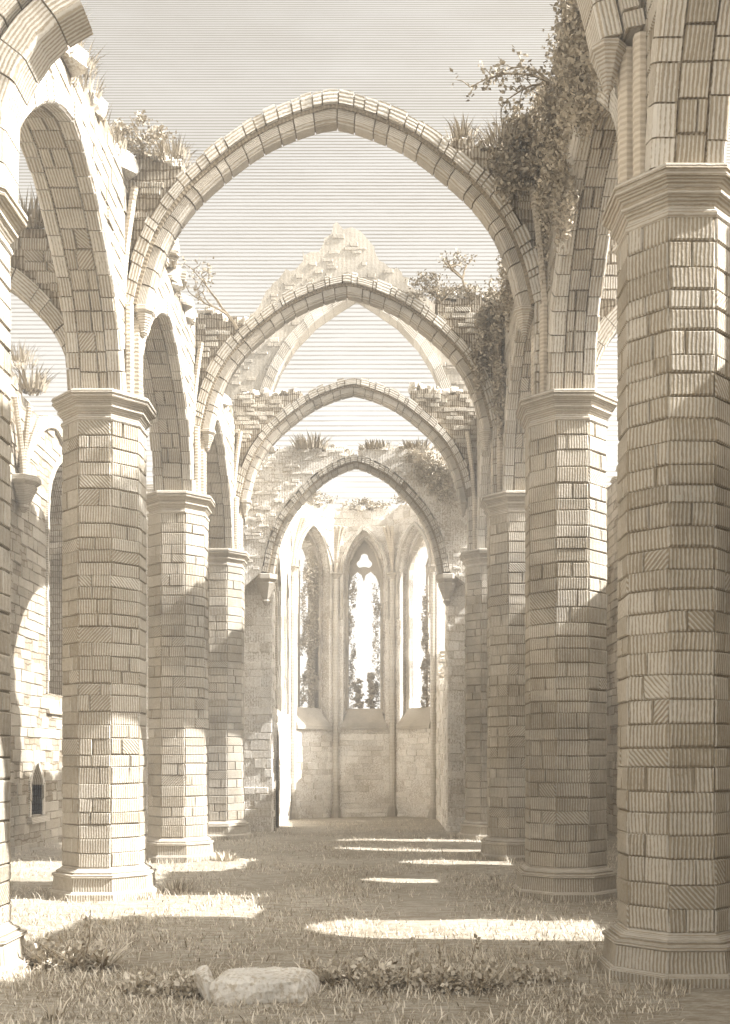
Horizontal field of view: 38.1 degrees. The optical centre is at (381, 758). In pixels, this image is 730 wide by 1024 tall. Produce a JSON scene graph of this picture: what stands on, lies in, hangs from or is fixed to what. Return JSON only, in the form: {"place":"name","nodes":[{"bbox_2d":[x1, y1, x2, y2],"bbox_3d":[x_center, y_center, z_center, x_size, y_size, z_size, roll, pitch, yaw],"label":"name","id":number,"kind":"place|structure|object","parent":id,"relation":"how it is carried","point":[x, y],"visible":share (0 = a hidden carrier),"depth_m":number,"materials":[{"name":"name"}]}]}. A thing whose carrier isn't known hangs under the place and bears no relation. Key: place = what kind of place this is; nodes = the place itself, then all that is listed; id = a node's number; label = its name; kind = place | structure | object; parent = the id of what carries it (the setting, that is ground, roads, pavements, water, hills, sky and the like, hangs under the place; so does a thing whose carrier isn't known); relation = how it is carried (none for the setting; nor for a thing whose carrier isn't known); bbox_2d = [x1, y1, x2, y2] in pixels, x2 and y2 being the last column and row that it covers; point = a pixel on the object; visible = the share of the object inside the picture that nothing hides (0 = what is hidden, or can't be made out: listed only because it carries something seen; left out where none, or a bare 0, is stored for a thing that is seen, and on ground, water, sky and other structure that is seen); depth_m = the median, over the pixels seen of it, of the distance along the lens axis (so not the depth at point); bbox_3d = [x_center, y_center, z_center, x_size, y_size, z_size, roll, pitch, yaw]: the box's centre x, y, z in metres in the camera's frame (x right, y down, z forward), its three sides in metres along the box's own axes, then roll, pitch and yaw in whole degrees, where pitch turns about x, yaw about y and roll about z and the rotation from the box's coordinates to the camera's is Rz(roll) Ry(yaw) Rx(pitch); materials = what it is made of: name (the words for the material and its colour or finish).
{"place":"outdoors","nodes":[
{"label":"outdoors","id":0,"kind":"place"},
{"bbox_2d":[0,816,729,1023],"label":"ground","id":1,"kind":"structure","parent":0,"point":[706,1006],"depth_m":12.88,"materials":[{"name":"plant"}]},
{"bbox_2d":[0,182,32,977],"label":"octagonal pier","id":2,"kind":"structure","parent":1,"relation":"on","point":[13,219],"depth_m":10.01,"materials":[{"name":"stone"}]},
{"bbox_2d":[0,0,92,201],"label":"broken arch","id":3,"kind":"structure","parent":2,"relation":"on","point":[37,37],"depth_m":9.79,"materials":[{"name":"stone"}]},
{"bbox_2d":[20,44,138,391],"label":"arcade arch","id":4,"kind":"structure","parent":2,"relation":"on","point":[83,170],"depth_m":14.24,"materials":[{"name":"stone"}]},
{"bbox_2d":[77,35,108,84],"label":"grass tuft","id":5,"kind":"object","parent":4,"relation":"on","point":[92,66],"visible":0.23,"depth_m":12.89,"materials":[{"name":"beige plant"}]},
{"bbox_2d":[78,62,113,104],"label":"grass tuft","id":6,"kind":"object","parent":4,"relation":"on","point":[98,93],"visible":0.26,"depth_m":13.61,"materials":[{"name":"beige plant"}]},
{"bbox_2d":[106,104,121,134],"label":"grass tuft","id":7,"kind":"object","parent":4,"relation":"on","point":[113,126],"visible":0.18,"depth_m":14.64,"materials":[{"name":"beige plant"}]},
{"bbox_2d":[110,123,129,151],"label":"grass tuft","id":8,"kind":"object","parent":4,"relation":"on","point":[117,139],"visible":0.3,"depth_m":14.97,"materials":[{"name":"beige plant"}]},
{"bbox_2d":[9,370,63,853],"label":"aisle wall","id":9,"kind":"structure","parent":1,"relation":"on","point":[36,617],"depth_m":23.90,"materials":[{"name":"stone"}]},
{"bbox_2d":[11,338,47,369],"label":"grass tuft","id":10,"kind":"object","parent":9,"relation":"on","point":[19,356],"visible":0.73,"depth_m":22.24,"materials":[{"name":"beige plant"}]},
{"bbox_2d":[12,362,57,395],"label":"grass tuft","id":11,"kind":"object","parent":9,"relation":"on","point":[31,386],"visible":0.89,"depth_m":23.01,"materials":[{"name":"beige plant"}]},
{"bbox_2d":[46,457,62,714],"bbox_3d":[-7.955,-4.255,26.001,0.390,6.369,2.597,0,0,0],"label":"window","id":12,"kind":"structure","parent":9,"relation":"in","point":[49,710],"depth_m":24.76,"materials":[{"name":"stone"}]},
{"bbox_2d":[39,993,73,1020],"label":"grass tuft","id":13,"kind":"object","parent":1,"relation":"on","point":[49,1014],"visible":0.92,"depth_m":8.26,"materials":[{"name":"beige plant"}]},
{"bbox_2d":[23,909,137,971],"bbox_3d":[-2.967,1.771,10.144,1.278,0.662,0.814,0,0,22],"label":"leafy weed","id":14,"kind":"object","parent":1,"relation":"on","point":[77,954],"visible":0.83,"depth_m":10.11,"materials":[{"name":"beige plant"}]},
{"bbox_2d":[48,303,159,901],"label":"octagonal pier","id":15,"kind":"structure","parent":1,"relation":"on","point":[104,663],"depth_m":15.20,"materials":[{"name":"stone"}]},
{"bbox_2d":[10,218,67,354],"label":"aisle arch","id":16,"kind":"structure","parent":15,"relation":"on","point":[34,286],"depth_m":15.52,"materials":[{"name":"beige stone"}]},
{"bbox_2d":[18,182,44,228],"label":"grass tuft","id":17,"kind":"object","parent":16,"relation":"on","point":[34,213],"visible":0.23,"depth_m":15.29,"materials":[{"name":"beige plant"}]},
{"bbox_2d":[143,267,197,491],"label":"arcade arch","id":18,"kind":"structure","parent":15,"relation":"on","point":[169,350],"depth_m":20.18,"materials":[{"name":"stone"}]},
{"bbox_2d":[165,238,195,325],"bbox_3d":[-4.073,-9.054,19.140,1.036,1.191,4.096,0,0,0],"label":"rubble heap","id":19,"kind":"object","parent":18,"relation":"on","point":[174,270],"visible":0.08,"depth_m":19.00,"materials":[{"name":"beige stone"}]},
{"bbox_2d":[124,89,547,394],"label":"nave arch","id":20,"kind":"structure","parent":15,"relation":"on","point":[167,199],"depth_m":15.57,"materials":[{"name":"stone"}]},
{"bbox_2d":[111,110,176,162],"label":"shrub","id":21,"kind":"object","parent":20,"relation":"on","point":[156,131],"visible":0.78,"depth_m":15.47,"materials":[{"name":"beige plant"}]},
{"bbox_2d":[147,133,199,168],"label":"grass tuft","id":22,"kind":"object","parent":20,"relation":"on","point":[176,152],"visible":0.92,"depth_m":15.44,"materials":[{"name":"beige plant"}]},
{"bbox_2d":[442,113,485,145],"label":"grass tuft","id":23,"kind":"object","parent":20,"relation":"on","point":[459,133],"visible":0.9,"depth_m":15.44,"materials":[{"name":"beige plant"}]},
{"bbox_2d":[472,108,528,150],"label":"grass tuft","id":24,"kind":"object","parent":20,"relation":"on","point":[492,137],"visible":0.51,"depth_m":15.34,"materials":[{"name":"beige plant"}]},
{"bbox_2d":[105,963,202,1001],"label":"leafy weed","id":25,"kind":"object","parent":1,"relation":"on","point":[179,983],"visible":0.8,"depth_m":9.07,"materials":[{"name":"beige plant"}]},
{"bbox_2d":[157,877,201,893],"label":"grass tuft","id":26,"kind":"object","parent":1,"relation":"on","point":[178,886],"visible":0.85,"depth_m":16.22,"materials":[{"name":"beige plant"}]},
{"bbox_2d":[146,426,217,862],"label":"octagonal pier","id":27,"kind":"structure","parent":1,"relation":"on","point":[178,659],"depth_m":20.89,"materials":[{"name":"stone"}]},
{"bbox_2d":[206,393,234,548],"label":"arcade arch","id":28,"kind":"structure","parent":27,"relation":"on","point":[220,456],"depth_m":26.06,"materials":[{"name":"stone"}]},
{"bbox_2d":[194,272,502,493],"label":"nave arch","id":29,"kind":"structure","parent":27,"relation":"on","point":[224,348],"depth_m":21.28,"materials":[{"name":"stone"}]},
{"bbox_2d":[178,254,238,330],"bbox_3d":[-3.493,-9.262,21.060,0.850,1.273,1.117,0,0,31],"label":"stunted tree","id":30,"kind":"object","parent":29,"relation":"on","point":[222,309],"visible":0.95,"depth_m":20.97,"materials":[{"name":"beige plant"}]},
{"bbox_2d":[400,269,486,302],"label":"shrub","id":31,"kind":"object","parent":29,"relation":"on","point":[432,290],"visible":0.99,"depth_m":21.25,"materials":[{"name":"beige plant"}]},
{"bbox_2d":[436,247,476,300],"bbox_3d":[1.534,-9.765,21.254,0.847,1.080,0.777,0,0,0],"label":"stunted tree","id":32,"kind":"object","parent":29,"relation":"on","point":[449,266],"visible":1,"depth_m":21.28,"materials":[{"name":"beige plant"}]},
{"bbox_2d":[468,252,513,440],"bbox_3d":[2.221,-7.938,19.657,1.005,3.266,3.628,0,0,0],"label":"ivy","id":33,"kind":"object","parent":29,"relation":"attached to","point":[494,340],"visible":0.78,"depth_m":20.90,"materials":[{"name":"beige plant"}]},
{"bbox_2d":[192,965,213,1002],"bbox_3d":[-1.468,1.960,8.971,0.258,0.357,0.389,0,0,-20],"label":"fallen stone","id":34,"kind":"object","parent":1,"relation":"on","point":[203,978],"visible":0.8,"depth_m":8.86,"materials":[{"name":"beige stone"}]},
{"bbox_2d":[145,484,277,831],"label":"aisle end wall","id":35,"kind":"structure","parent":1,"relation":"on","point":[258,592],"depth_m":29.52,"materials":[{"name":"stone"}]},
{"bbox_2d":[225,222,467,416],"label":"ruined gable","id":36,"kind":"structure","parent":35,"relation":"on","point":[264,364],"depth_m":29.66,"materials":[{"name":"beige stone"}]},
{"bbox_2d":[243,443,466,589],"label":"nave arch","id":37,"kind":"structure","parent":35,"relation":"on","point":[290,481],"depth_m":29.10,"materials":[{"name":"stone"}]},
{"bbox_2d":[287,431,334,451],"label":"grass tuft","id":38,"kind":"object","parent":37,"relation":"on","point":[305,444],"visible":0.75,"depth_m":28.89,"materials":[{"name":"beige plant"}]},
{"bbox_2d":[357,438,395,449],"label":"grass tuft","id":39,"kind":"object","parent":37,"relation":"on","point":[374,445],"visible":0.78,"depth_m":28.89,"materials":[{"name":"beige plant"}]},
{"bbox_2d":[398,437,434,449],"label":"grass tuft","id":40,"kind":"object","parent":37,"relation":"on","point":[410,445],"visible":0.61,"depth_m":28.92,"materials":[{"name":"beige plant"}]},
{"bbox_2d":[404,446,456,505],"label":"ivy","id":41,"kind":"object","parent":37,"relation":"attached to","point":[424,467],"visible":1,"depth_m":28.96,"materials":[{"name":"beige plant"}]},
{"bbox_2d":[212,850,239,861],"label":"grass tuft","id":42,"kind":"object","parent":1,"relation":"on","point":[225,857],"visible":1,"depth_m":20.88,"materials":[{"name":"beige plant"}]},
{"bbox_2d":[207,497,251,839],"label":"octagonal pier","id":43,"kind":"structure","parent":1,"relation":"on","point":[226,706],"depth_m":26.55,"materials":[{"name":"stone"}]},
{"bbox_2d":[233,377,476,549],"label":"nave arch","id":44,"kind":"structure","parent":43,"relation":"on","point":[442,420],"depth_m":26.98,"materials":[{"name":"stone"}]},
{"bbox_2d":[209,966,319,1005],"bbox_3d":[-0.983,1.946,8.996,0.894,0.268,0.616,0,0,0],"label":"fallen stone","id":45,"kind":"object","parent":1,"relation":"on","point":[253,984],"visible":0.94,"depth_m":8.75,"materials":[{"name":"beige stone"}]},
{"bbox_2d":[295,949,401,989],"bbox_3d":[-0.360,1.908,9.546,1.098,0.354,0.731,0,0,0],"label":"leafy weed","id":46,"kind":"object","parent":1,"relation":"on","point":[343,971],"visible":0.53,"depth_m":9.48,"materials":[{"name":"beige plant"}]},
{"bbox_2d":[272,499,447,831],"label":"apse","id":47,"kind":"structure","parent":1,"relation":"on","point":[334,755],"depth_m":36.80,"materials":[{"name":"stone"}]},
{"bbox_2d":[297,549,323,707],"bbox_3d":[-2.487,-4.390,36.796,0.993,6.053,0.606,0,0,-44],"label":"creeper","id":48,"kind":"object","parent":47,"relation":"attached to","point":[305,641],"visible":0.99,"depth_m":36.73,"materials":[{"name":"beige plant"}]},
{"bbox_2d":[308,490,339,506],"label":"shrub","id":49,"kind":"object","parent":47,"relation":"on","point":[320,504],"visible":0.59,"depth_m":36.36,"materials":[{"name":"beige plant"}]},
{"bbox_2d":[333,496,393,511],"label":"shrub","id":50,"kind":"object","parent":47,"relation":"on","point":[367,504],"visible":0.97,"depth_m":37.03,"materials":[{"name":"beige plant"}]},
{"bbox_2d":[347,574,382,708],"bbox_3d":[-0.563,-4.116,37.477,1.588,4.977,0.629,0,0,0],"label":"creeper","id":51,"kind":"object","parent":47,"relation":"attached to","point":[373,688],"visible":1,"depth_m":37.42,"materials":[{"name":"beige plant"}]},
{"bbox_2d":[385,493,407,505],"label":"shrub","id":52,"kind":"object","parent":47,"relation":"on","point":[400,499],"visible":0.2,"depth_m":36.24,"materials":[{"name":"beige plant"}]},
{"bbox_2d":[418,582,429,707],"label":"creeper","id":53,"kind":"object","parent":47,"relation":"attached to","point":[425,660],"visible":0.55,"depth_m":36.47,"materials":[{"name":"beige plant"}]},
{"bbox_2d":[351,936,482,995],"bbox_3d":[0.265,1.828,9.298,1.266,0.518,0.607,0,0,10],"label":"leafy weed","id":54,"kind":"object","parent":1,"relation":"on","point":[382,976],"visible":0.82,"depth_m":9.23,"materials":[{"name":"beige plant"}]},
{"bbox_2d":[435,573,465,831],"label":"aisle end wall","id":55,"kind":"structure","parent":1,"relation":"on","point":[451,588],"depth_m":29.51,"materials":[{"name":"stone"}]},
{"bbox_2d":[394,934,512,994],"bbox_3d":[0.615,1.824,9.352,1.186,0.543,0.806,0,0,0],"label":"leafy weed","id":56,"kind":"object","parent":1,"relation":"on","point":[470,980],"visible":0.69,"depth_m":9.26,"materials":[{"name":"beige plant"}]},
{"bbox_2d":[459,497,487,839],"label":"octagonal pier","id":57,"kind":"structure","parent":1,"relation":"on","point":[473,824],"depth_m":26.64,"materials":[{"name":"stone"}]},
{"bbox_2d":[478,426,525,860],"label":"octagonal pier","id":58,"kind":"structure","parent":1,"relation":"on","point":[504,513],"depth_m":20.87,"materials":[{"name":"stone"}]},
{"bbox_2d":[476,421,490,548],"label":"arcade arch","id":59,"kind":"structure","parent":58,"relation":"on","point":[483,476],"depth_m":26.16,"materials":[{"name":"stone"}]},
{"bbox_2d":[497,962,583,988],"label":"leafy weed","id":60,"kind":"object","parent":1,"relation":"on","point":[527,974],"visible":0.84,"depth_m":9.55,"materials":[{"name":"beige plant"}]},
{"bbox_2d":[512,303,617,901],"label":"octagonal pier","id":61,"kind":"structure","parent":1,"relation":"on","point":[565,435],"depth_m":15.18,"materials":[{"name":"stone"}]},
{"bbox_2d":[502,302,530,490],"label":"arcade arch","id":62,"kind":"structure","parent":61,"relation":"on","point":[516,351],"depth_m":20.33,"materials":[{"name":"stone"}]},
{"bbox_2d":[544,68,617,390],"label":"arcade arch","id":63,"kind":"structure","parent":61,"relation":"on","point":[575,282],"depth_m":14.51,"materials":[{"name":"stone"}]},
{"bbox_2d":[483,0,617,283],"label":"ivy","id":64,"kind":"object","parent":63,"relation":"attached to","point":[561,102],"visible":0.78,"depth_m":13.98,"materials":[{"name":"beige plant"}]},
{"bbox_2d":[449,45,552,128],"bbox_3d":[1.675,-9.146,14.360,1.470,1.045,0.484,0,0,7],"label":"overhanging branch","id":65,"kind":"object","parent":64,"relation":"attached to","point":[498,73],"visible":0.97,"depth_m":14.33,"materials":[{"name":"beige plant"}]},
{"bbox_2d":[594,239,618,374],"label":"aisle arch","id":66,"kind":"structure","parent":61,"relation":"on","point":[607,332],"depth_m":15.52,"materials":[{"name":"beige stone"}]},
{"bbox_2d":[606,466,619,836],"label":"aisle wall","id":67,"kind":"structure","parent":1,"relation":"on","point":[612,703],"depth_m":27.60,"materials":[{"name":"stone"}]},
{"bbox_2d":[596,31,729,988],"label":"octagonal pier","id":68,"kind":"structure","parent":1,"relation":"on","point":[667,224],"depth_m":9.48,"materials":[{"name":"stone"}]},
{"bbox_2d":[576,0,644,94],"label":"broken arch","id":69,"kind":"structure","parent":68,"relation":"attached to","point":[612,28],"depth_m":9.80,"materials":[{"name":"stone"}]},
{"bbox_2d":[643,0,729,171],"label":"arcade arch","id":70,"kind":"structure","parent":68,"relation":"on","point":[688,78],"depth_m":9.28,"materials":[{"name":"stone"}]},
{"bbox_2d":[9,0,729,708],"label":"sky","id":71,"kind":"structure","parent":0,"point":[201,69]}
]}

